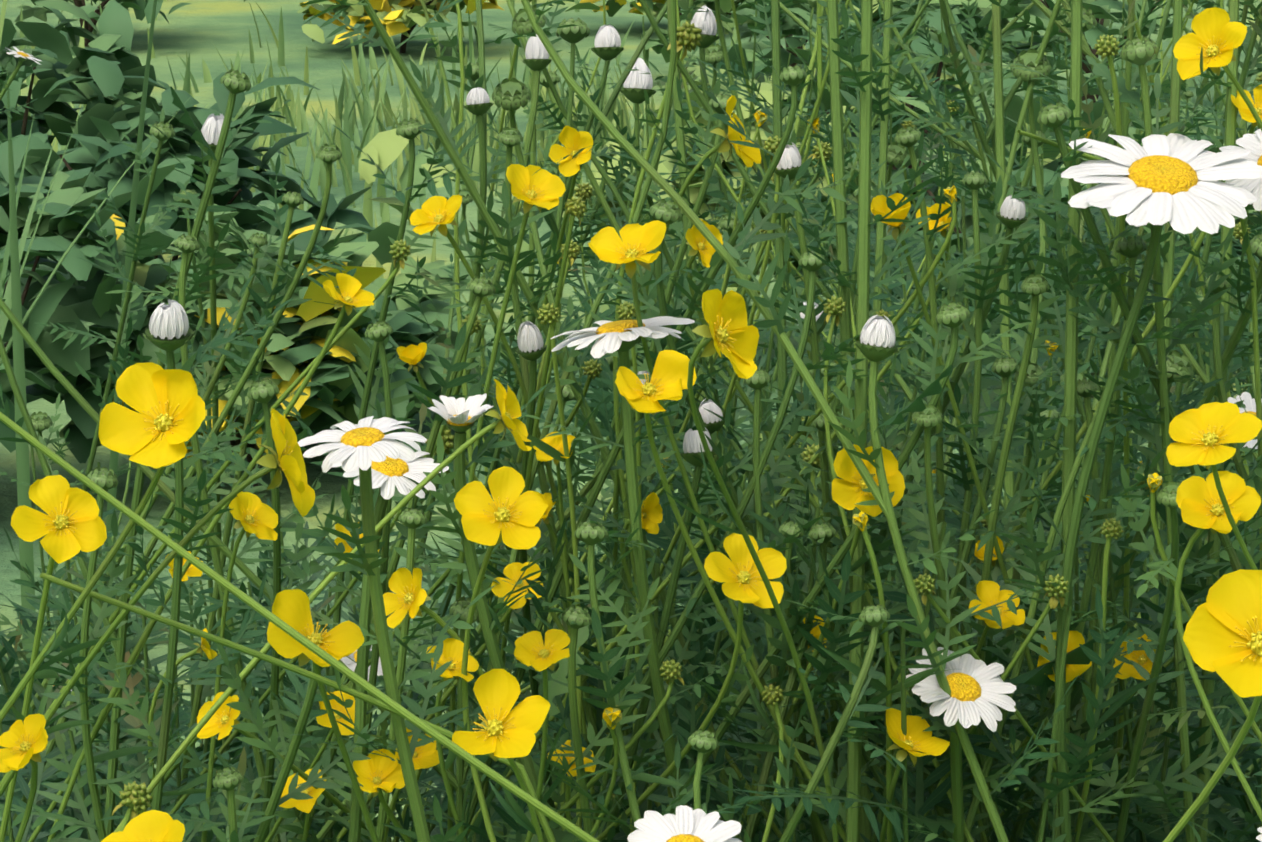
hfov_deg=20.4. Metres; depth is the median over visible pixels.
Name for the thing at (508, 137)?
oxeye daisy young bud plant
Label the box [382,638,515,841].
buttercup plant
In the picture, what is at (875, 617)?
oxeye daisy young bud plant
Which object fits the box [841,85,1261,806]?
buttercup plant
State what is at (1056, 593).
buttercup seedhead plant
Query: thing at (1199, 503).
buttercup plant
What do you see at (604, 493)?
oxeye daisy young bud plant
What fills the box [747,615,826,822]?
buttercup plant
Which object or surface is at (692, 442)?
oxeye daisy bud plant
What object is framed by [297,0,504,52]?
shrub
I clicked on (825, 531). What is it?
oxeye daisy young bud plant
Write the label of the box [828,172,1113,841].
oxeye daisy young bud plant
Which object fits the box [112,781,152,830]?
buttercup seedhead plant
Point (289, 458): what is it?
buttercup plant
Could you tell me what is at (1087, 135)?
buttercup bud plant
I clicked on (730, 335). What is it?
buttercup plant
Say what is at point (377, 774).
buttercup plant
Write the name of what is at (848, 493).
buttercup plant
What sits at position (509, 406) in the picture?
buttercup plant
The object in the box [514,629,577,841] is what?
buttercup plant
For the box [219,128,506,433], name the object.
shrub
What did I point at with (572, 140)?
buttercup plant
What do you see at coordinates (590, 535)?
oxeye daisy young bud plant
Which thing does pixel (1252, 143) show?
oxeye daisy plant
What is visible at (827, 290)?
oxeye daisy young bud plant
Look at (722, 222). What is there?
oxeye daisy young bud plant
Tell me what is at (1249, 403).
oxeye daisy plant
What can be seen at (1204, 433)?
buttercup plant
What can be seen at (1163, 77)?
buttercup seedhead plant
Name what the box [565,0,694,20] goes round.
perennial
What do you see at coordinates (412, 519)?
oxeye daisy young bud plant
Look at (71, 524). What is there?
buttercup plant
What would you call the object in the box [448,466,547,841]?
buttercup plant
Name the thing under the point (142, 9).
perennial
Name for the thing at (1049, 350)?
buttercup seedhead plant
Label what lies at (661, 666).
buttercup bud plant
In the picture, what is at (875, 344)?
oxeye daisy bud plant
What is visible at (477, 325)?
buttercup seedhead plant
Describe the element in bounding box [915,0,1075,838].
tall oxeye daisy stem
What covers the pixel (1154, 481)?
buttercup bud plant
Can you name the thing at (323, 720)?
buttercup plant
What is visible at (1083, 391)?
oxeye daisy young bud plant
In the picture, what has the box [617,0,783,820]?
tall oxeye daisy stem
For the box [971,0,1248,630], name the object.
oxeye daisy young bud plant
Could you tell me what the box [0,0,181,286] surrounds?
shrub
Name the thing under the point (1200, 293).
oxeye daisy young bud plant
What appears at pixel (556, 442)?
buttercup plant
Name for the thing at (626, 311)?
buttercup seedhead plant
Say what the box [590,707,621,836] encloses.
buttercup bud plant
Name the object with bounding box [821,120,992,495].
buttercup seedhead plant
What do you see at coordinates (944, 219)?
buttercup plant
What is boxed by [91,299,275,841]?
oxeye daisy bud plant
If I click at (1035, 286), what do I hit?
oxeye daisy young bud plant
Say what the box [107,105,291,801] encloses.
oxeye daisy bud plant
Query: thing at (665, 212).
oxeye daisy young bud plant
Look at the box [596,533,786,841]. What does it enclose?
buttercup plant
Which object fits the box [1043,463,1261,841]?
oxeye daisy young bud plant
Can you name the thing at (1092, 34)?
perennial
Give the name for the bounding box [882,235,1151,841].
oxeye daisy plant
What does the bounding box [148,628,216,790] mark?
buttercup plant
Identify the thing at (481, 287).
oxeye daisy young bud plant
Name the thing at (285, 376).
shrub
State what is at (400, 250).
buttercup seedhead plant
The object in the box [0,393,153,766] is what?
oxeye daisy young bud plant
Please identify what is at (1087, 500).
buttercup plant
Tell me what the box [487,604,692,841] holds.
oxeye daisy young bud plant
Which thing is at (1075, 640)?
buttercup plant
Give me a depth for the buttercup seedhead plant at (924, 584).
0.93 m
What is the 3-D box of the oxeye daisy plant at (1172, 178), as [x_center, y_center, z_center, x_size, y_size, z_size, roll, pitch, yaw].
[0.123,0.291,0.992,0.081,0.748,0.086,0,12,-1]
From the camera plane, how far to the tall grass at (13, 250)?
2.91 m
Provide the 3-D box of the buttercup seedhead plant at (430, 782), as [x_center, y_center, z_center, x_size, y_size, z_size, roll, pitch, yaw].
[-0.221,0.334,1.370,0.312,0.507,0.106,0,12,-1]
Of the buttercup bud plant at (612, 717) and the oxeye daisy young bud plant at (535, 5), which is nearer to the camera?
the buttercup bud plant at (612, 717)
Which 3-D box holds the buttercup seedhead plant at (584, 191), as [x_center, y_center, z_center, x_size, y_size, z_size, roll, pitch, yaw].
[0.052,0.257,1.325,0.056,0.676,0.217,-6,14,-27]
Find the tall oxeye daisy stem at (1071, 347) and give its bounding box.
[910,0,1193,841]
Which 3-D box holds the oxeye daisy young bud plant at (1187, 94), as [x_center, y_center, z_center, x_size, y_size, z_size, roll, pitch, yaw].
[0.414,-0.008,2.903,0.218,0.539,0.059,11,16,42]
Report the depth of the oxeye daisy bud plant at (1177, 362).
1.05 m
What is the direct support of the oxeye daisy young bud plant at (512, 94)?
on the ground at (198, 30)
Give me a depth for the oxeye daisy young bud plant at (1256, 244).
1.11 m
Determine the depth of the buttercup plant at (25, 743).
0.79 m
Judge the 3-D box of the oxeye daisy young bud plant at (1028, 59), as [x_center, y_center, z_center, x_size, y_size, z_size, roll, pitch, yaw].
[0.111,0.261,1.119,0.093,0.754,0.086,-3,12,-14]
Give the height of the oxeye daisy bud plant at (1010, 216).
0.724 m
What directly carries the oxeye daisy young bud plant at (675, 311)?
on the ground at (198, 30)
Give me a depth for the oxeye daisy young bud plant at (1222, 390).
0.98 m
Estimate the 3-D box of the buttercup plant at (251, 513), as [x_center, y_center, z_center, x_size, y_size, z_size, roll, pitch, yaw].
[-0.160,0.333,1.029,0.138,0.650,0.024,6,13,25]
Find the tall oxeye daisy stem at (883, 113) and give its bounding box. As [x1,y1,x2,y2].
[818,0,935,791]
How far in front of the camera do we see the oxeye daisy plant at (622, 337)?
0.92 m
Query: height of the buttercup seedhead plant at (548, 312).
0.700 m
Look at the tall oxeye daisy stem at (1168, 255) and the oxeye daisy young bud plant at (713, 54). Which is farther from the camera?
the oxeye daisy young bud plant at (713, 54)
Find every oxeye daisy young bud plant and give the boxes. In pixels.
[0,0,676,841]
[0,69,310,835]
[0,217,297,733]
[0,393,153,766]
[0,467,198,841]
[5,143,353,841]
[36,108,191,629]
[73,234,347,841]
[81,154,349,812]
[100,766,278,841]
[122,379,377,841]
[143,189,258,633]
[210,627,389,841]
[215,256,539,841]
[244,0,742,839]
[271,320,451,840]
[272,479,520,841]
[280,118,469,841]
[329,44,734,670]
[375,18,660,841]
[408,0,594,683]
[417,56,875,832]
[421,127,637,833]
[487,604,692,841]
[491,495,715,829]
[492,252,896,841]
[495,0,697,672]
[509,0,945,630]
[512,7,897,829]
[518,77,751,805]
[523,70,818,574]
[530,213,793,808]
[536,384,920,831]
[582,199,919,806]
[591,296,1031,825]
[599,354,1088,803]
[639,0,942,841]
[682,522,906,841]
[684,357,885,841]
[688,729,771,841]
[711,492,846,841]
[713,0,929,588]
[714,0,1062,820]
[716,604,905,841]
[734,412,1037,838]
[756,302,913,833]
[760,357,1061,841]
[780,0,1081,631]
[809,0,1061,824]
[825,404,1074,838]
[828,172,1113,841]
[854,125,1053,826]
[873,0,1178,781]
[883,142,1133,684]
[922,252,1110,841]
[933,48,1129,841]
[964,323,1222,841]
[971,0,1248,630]
[983,102,1261,715]
[989,0,1209,719]
[999,379,1157,838]
[1023,90,1249,665]
[1036,36,1261,841]
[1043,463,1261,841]
[1060,6,1257,462]
[1105,0,1261,643]
[1112,289,1212,684]
[1136,0,1261,577]
[1144,274,1261,574]
[1152,0,1243,137]
[1175,233,1261,841]
[1186,302,1261,490]
[1242,0,1261,34]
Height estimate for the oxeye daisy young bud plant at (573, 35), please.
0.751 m
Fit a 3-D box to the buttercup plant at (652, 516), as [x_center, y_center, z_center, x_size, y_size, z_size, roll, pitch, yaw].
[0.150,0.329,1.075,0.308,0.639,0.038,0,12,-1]
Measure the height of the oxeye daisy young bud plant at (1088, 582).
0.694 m
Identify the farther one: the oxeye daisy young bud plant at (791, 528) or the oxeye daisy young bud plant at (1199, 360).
the oxeye daisy young bud plant at (1199, 360)
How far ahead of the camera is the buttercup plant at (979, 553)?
0.99 m
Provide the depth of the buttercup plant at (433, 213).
0.98 m
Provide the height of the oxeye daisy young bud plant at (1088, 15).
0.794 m
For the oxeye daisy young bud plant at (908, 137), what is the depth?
0.99 m
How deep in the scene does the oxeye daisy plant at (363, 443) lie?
0.81 m
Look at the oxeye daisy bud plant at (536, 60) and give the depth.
1.14 m
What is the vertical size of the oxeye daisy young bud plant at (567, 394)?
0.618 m
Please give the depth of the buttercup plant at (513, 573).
0.97 m
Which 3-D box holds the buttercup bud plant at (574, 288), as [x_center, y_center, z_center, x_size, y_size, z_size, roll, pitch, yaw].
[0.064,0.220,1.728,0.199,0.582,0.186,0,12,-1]
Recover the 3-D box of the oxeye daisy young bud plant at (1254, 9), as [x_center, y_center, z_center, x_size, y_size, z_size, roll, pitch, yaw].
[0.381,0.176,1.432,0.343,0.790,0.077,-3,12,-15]
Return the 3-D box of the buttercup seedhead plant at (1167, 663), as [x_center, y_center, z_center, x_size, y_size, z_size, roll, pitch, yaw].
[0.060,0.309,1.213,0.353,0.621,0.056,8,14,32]
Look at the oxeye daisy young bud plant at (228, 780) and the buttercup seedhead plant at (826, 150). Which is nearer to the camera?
the oxeye daisy young bud plant at (228, 780)
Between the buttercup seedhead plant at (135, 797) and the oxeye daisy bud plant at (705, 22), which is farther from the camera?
the oxeye daisy bud plant at (705, 22)
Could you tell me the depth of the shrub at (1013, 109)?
4.27 m
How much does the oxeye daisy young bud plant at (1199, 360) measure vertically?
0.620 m
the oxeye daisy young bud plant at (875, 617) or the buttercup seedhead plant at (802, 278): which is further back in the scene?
the buttercup seedhead plant at (802, 278)
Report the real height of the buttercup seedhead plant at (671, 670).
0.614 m
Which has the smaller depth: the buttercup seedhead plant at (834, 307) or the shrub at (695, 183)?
the buttercup seedhead plant at (834, 307)
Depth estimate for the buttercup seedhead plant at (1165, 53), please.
2.54 m
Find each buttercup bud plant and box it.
[467,186,956,835]
[557,262,663,358]
[581,548,670,733]
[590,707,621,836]
[661,457,676,676]
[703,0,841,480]
[817,511,938,841]
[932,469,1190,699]
[1083,129,1142,500]
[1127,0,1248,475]
[1147,473,1261,742]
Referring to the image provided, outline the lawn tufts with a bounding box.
[4,0,1261,579]
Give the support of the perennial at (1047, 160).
on the ground at (198, 30)
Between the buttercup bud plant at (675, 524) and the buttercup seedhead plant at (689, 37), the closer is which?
the buttercup seedhead plant at (689, 37)
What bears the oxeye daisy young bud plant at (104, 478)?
on the ground at (198, 30)
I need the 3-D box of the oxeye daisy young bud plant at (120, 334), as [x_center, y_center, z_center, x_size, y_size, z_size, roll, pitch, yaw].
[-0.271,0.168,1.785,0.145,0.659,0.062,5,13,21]
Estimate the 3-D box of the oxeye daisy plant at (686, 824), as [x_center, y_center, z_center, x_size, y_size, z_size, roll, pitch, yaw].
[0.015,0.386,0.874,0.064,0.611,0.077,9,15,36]
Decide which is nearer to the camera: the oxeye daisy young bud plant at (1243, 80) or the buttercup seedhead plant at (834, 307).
the buttercup seedhead plant at (834, 307)
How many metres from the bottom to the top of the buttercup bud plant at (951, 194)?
0.730 m
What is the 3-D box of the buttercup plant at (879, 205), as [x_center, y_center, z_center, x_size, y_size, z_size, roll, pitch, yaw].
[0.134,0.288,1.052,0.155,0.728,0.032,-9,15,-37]
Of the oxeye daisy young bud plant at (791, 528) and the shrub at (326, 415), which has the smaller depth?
the oxeye daisy young bud plant at (791, 528)
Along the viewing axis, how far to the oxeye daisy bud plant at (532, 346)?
0.99 m
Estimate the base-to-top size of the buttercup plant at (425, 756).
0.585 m
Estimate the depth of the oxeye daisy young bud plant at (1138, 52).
0.94 m
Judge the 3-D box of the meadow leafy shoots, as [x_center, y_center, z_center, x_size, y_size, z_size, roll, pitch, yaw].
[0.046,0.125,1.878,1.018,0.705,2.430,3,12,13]
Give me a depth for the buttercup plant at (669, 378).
0.88 m
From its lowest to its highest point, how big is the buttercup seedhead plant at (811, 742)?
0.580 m
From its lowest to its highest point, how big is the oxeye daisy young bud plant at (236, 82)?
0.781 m
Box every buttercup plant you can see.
[0,362,204,722]
[0,408,314,796]
[0,475,121,841]
[0,714,47,841]
[28,551,202,841]
[47,273,374,841]
[53,379,531,841]
[101,810,184,841]
[139,522,378,814]
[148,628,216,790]
[197,692,366,830]
[201,491,277,841]
[265,691,354,841]
[267,589,394,841]
[279,769,325,840]
[337,562,542,841]
[353,749,411,841]
[361,727,439,841]
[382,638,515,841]
[383,568,519,783]
[396,342,660,806]
[410,195,596,721]
[447,164,565,841]
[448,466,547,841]
[452,669,598,841]
[468,126,592,781]
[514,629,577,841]
[533,432,599,828]
[538,493,571,830]
[547,740,595,841]
[555,202,953,807]
[588,220,828,841]
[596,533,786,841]
[597,95,761,735]
[615,350,845,841]
[619,492,781,837]
[657,289,838,841]
[685,218,1044,839]
[736,444,918,837]
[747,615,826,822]
[789,100,958,510]
[840,536,1003,838]
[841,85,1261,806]
[871,193,1051,732]
[880,708,949,841]
[965,580,1024,841]
[972,631,1091,826]
[1044,449,1089,572]
[1044,634,1165,807]
[1163,569,1261,841]
[1166,402,1261,569]
[1173,7,1261,130]
[1174,471,1261,821]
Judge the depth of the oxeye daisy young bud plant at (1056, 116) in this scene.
0.93 m
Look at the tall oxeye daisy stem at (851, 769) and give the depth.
0.93 m
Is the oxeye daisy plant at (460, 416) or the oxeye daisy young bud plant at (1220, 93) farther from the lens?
the oxeye daisy young bud plant at (1220, 93)
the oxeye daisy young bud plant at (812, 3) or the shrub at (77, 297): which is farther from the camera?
the shrub at (77, 297)
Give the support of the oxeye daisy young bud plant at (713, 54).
on the ground at (198, 30)
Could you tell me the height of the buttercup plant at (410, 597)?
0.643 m
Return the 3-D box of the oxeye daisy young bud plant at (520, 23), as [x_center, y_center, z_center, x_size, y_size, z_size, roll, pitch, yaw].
[0.025,0.229,1.266,0.132,0.755,0.063,6,13,25]
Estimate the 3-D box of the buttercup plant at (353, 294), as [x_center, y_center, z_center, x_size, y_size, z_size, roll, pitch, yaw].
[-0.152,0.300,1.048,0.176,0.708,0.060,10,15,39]
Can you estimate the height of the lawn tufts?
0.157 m
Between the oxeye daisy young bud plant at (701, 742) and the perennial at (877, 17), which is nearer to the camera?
the oxeye daisy young bud plant at (701, 742)
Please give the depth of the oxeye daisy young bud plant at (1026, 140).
1.27 m
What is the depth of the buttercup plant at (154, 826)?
0.74 m
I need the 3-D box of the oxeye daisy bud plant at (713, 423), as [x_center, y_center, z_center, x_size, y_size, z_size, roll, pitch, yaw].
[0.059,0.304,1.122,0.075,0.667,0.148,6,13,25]
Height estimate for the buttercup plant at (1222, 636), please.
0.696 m
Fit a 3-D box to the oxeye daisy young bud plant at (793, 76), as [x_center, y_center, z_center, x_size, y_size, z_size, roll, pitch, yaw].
[-0.043,0.271,1.046,0.218,0.764,0.071,0,12,-1]
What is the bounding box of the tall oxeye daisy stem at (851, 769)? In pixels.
[782,0,960,841]
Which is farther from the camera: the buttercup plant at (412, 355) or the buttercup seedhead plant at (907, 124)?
the buttercup seedhead plant at (907, 124)
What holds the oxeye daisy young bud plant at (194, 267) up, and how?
on the ground at (198, 30)
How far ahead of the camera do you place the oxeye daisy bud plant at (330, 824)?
1.11 m
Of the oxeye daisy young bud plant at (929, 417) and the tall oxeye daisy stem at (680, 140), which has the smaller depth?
the oxeye daisy young bud plant at (929, 417)
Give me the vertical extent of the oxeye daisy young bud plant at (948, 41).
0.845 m
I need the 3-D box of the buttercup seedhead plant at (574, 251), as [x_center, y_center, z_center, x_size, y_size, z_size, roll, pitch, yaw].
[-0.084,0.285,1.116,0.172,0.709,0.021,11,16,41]
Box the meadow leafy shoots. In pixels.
[0,0,1261,841]
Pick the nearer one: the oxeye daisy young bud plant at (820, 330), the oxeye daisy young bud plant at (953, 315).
the oxeye daisy young bud plant at (953, 315)
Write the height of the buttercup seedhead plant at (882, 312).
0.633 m
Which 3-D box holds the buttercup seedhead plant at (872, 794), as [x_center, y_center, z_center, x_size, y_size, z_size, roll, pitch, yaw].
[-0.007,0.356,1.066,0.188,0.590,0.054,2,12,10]
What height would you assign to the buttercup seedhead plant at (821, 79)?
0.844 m
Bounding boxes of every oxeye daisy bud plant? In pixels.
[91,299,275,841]
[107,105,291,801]
[260,34,614,841]
[304,361,697,841]
[355,0,592,841]
[405,2,683,709]
[415,318,645,837]
[521,0,1079,841]
[545,58,699,626]
[546,428,783,841]
[646,5,830,702]
[682,374,848,841]
[737,136,887,841]
[753,175,1059,837]
[1143,351,1260,841]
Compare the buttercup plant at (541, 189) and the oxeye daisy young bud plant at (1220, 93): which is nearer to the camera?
the buttercup plant at (541, 189)
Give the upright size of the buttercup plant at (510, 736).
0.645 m
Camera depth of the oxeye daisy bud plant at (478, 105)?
1.10 m
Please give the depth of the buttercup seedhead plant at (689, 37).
1.01 m
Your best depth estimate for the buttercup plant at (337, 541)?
1.01 m
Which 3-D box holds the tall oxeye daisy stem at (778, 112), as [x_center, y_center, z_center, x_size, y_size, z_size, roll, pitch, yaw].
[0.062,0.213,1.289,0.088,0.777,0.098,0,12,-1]
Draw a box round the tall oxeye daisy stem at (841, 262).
[738,0,975,841]
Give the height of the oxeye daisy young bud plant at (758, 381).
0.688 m
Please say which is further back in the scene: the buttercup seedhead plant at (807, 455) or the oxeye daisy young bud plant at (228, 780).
the buttercup seedhead plant at (807, 455)
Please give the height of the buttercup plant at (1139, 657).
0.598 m
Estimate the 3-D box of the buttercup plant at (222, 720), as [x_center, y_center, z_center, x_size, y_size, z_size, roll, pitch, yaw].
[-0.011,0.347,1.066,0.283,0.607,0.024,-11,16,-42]
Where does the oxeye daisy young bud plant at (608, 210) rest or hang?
on the ground at (198, 30)
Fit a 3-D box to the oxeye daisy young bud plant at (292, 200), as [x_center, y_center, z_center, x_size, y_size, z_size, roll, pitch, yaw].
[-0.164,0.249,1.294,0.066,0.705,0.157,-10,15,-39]
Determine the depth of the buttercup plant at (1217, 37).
0.92 m
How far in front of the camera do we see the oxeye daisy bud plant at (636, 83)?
1.44 m
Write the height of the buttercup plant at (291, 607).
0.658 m
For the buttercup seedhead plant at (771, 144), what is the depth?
1.01 m
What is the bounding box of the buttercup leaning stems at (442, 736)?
[0,130,1261,841]
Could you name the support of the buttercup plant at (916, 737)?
on the ground at (198, 30)
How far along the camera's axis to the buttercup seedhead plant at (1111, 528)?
0.94 m
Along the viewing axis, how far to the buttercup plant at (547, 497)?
1.00 m
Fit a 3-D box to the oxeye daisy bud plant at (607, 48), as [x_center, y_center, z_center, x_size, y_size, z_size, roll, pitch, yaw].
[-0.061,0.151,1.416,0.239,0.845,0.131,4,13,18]
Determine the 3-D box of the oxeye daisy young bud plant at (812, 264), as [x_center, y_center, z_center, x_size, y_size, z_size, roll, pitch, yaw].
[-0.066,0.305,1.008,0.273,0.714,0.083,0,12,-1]
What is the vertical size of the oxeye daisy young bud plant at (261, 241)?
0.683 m
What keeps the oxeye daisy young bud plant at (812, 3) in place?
on the ground at (198, 30)
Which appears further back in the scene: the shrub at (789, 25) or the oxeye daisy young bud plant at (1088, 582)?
the shrub at (789, 25)
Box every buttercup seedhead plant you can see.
[0,239,410,784]
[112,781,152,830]
[169,315,481,814]
[238,359,602,818]
[353,710,446,837]
[368,110,814,839]
[392,240,580,841]
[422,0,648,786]
[450,246,562,636]
[462,0,605,643]
[477,196,586,797]
[524,136,780,809]
[527,303,610,840]
[532,659,683,836]
[574,183,873,606]
[575,519,987,806]
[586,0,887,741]
[609,302,656,836]
[613,21,701,797]
[676,0,919,572]
[731,0,809,358]
[760,173,1005,559]
[760,684,783,841]
[786,660,829,829]
[801,118,894,823]
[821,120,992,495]
[823,296,973,841]
[840,654,921,825]
[841,309,891,768]
[885,340,1057,841]
[913,573,1113,841]
[924,574,1068,816]
[990,471,1173,829]
[1046,518,1122,841]
[1052,1,1194,271]
[1063,0,1197,424]
[1093,35,1153,830]
[1220,0,1259,128]
[1233,222,1261,293]
[1240,74,1261,213]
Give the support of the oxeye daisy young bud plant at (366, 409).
on the ground at (198, 30)
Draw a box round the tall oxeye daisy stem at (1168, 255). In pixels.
[1038,0,1257,836]
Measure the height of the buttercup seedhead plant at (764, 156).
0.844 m
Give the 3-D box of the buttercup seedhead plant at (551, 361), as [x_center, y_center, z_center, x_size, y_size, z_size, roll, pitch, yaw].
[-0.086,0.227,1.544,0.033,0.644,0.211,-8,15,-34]
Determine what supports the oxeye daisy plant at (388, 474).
on the ground at (198, 30)
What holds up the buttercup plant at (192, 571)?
on the ground at (198, 30)
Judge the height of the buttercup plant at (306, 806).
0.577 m
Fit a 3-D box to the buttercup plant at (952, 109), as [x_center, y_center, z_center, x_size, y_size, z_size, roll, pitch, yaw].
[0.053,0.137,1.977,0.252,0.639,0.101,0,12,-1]
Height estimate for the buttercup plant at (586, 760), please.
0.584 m
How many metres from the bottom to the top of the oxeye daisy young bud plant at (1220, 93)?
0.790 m
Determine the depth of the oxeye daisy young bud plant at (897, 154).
1.42 m
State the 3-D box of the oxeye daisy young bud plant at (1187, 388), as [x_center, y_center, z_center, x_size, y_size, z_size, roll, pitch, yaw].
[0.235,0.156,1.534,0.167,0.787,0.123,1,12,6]
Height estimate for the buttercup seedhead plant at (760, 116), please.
0.725 m
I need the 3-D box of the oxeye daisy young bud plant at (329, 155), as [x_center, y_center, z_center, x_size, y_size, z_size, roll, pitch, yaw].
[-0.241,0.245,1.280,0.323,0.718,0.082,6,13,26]
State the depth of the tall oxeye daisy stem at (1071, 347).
0.95 m
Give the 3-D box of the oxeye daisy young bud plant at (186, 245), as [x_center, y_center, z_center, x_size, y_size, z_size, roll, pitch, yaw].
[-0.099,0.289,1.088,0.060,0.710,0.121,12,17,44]
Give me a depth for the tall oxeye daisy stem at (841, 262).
1.00 m
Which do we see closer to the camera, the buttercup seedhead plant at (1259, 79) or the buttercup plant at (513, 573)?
the buttercup plant at (513, 573)
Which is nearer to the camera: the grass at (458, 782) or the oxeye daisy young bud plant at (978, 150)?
the grass at (458, 782)
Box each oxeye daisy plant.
[0,42,40,143]
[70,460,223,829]
[266,451,462,841]
[279,614,503,841]
[293,416,494,841]
[394,383,588,841]
[525,316,745,805]
[627,804,741,841]
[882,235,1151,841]
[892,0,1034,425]
[991,129,1261,841]
[1000,133,1261,841]
[1090,392,1261,824]
[1191,826,1261,841]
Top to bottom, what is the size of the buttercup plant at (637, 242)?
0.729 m
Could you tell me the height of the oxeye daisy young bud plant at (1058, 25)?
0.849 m
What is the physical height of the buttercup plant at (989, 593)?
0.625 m
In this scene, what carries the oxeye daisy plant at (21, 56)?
on the ground at (198, 30)
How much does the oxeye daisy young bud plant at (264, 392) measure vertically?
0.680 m
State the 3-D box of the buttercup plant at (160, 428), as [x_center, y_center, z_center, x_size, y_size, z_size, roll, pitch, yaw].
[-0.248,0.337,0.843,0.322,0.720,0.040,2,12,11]
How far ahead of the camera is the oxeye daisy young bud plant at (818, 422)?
1.00 m
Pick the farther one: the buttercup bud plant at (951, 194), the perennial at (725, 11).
the perennial at (725, 11)
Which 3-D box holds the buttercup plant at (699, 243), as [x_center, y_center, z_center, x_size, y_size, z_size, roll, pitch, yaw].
[0.169,0.284,1.123,0.308,0.707,0.047,-1,12,-5]
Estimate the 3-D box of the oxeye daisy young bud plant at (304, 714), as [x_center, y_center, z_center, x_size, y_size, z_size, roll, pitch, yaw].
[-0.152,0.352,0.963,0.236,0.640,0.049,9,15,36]
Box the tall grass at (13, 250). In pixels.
[0,0,193,688]
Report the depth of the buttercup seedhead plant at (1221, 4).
1.04 m
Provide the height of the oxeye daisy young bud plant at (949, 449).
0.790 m
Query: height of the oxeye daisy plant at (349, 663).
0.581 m
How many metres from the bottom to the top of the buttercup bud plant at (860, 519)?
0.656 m
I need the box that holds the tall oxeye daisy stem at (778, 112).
[708,0,881,841]
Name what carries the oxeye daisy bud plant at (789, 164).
on the ground at (198, 30)
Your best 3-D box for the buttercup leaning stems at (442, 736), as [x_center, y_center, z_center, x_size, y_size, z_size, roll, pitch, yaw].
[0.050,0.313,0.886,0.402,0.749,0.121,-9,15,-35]
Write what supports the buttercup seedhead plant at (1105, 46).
on the ground at (198, 30)
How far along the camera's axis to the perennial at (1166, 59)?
4.58 m
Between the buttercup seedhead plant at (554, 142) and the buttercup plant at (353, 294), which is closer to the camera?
the buttercup plant at (353, 294)
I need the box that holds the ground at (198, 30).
[0,0,1261,841]
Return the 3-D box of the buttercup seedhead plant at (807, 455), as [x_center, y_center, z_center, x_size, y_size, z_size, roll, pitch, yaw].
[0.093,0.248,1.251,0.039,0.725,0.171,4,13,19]
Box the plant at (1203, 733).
[1145,0,1261,841]
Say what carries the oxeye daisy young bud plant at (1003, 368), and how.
on the ground at (198, 30)
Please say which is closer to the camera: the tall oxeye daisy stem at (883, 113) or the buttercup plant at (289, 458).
the buttercup plant at (289, 458)
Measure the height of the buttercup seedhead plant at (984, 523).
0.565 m
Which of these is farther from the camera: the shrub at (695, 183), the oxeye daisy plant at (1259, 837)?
the shrub at (695, 183)
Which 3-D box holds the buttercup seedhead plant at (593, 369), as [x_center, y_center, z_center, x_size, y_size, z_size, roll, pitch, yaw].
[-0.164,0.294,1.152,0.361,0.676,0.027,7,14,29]
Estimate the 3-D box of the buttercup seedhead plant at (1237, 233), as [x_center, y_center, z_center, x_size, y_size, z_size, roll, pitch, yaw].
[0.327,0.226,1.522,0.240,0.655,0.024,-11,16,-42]
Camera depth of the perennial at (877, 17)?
5.86 m
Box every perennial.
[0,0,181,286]
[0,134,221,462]
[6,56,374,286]
[14,0,190,46]
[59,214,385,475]
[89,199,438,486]
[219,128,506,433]
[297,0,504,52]
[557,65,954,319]
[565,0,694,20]
[626,0,855,66]
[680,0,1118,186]
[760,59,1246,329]
[793,0,978,153]
[924,130,1173,396]
[942,0,1259,102]
[1083,36,1259,336]
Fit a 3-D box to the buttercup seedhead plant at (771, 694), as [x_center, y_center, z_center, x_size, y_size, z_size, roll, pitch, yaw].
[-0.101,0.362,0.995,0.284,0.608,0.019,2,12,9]
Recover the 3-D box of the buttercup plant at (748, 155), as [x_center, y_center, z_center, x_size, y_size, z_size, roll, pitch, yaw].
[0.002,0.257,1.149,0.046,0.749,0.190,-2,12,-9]
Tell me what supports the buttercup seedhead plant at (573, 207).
on the ground at (198, 30)
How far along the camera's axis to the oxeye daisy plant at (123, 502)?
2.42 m

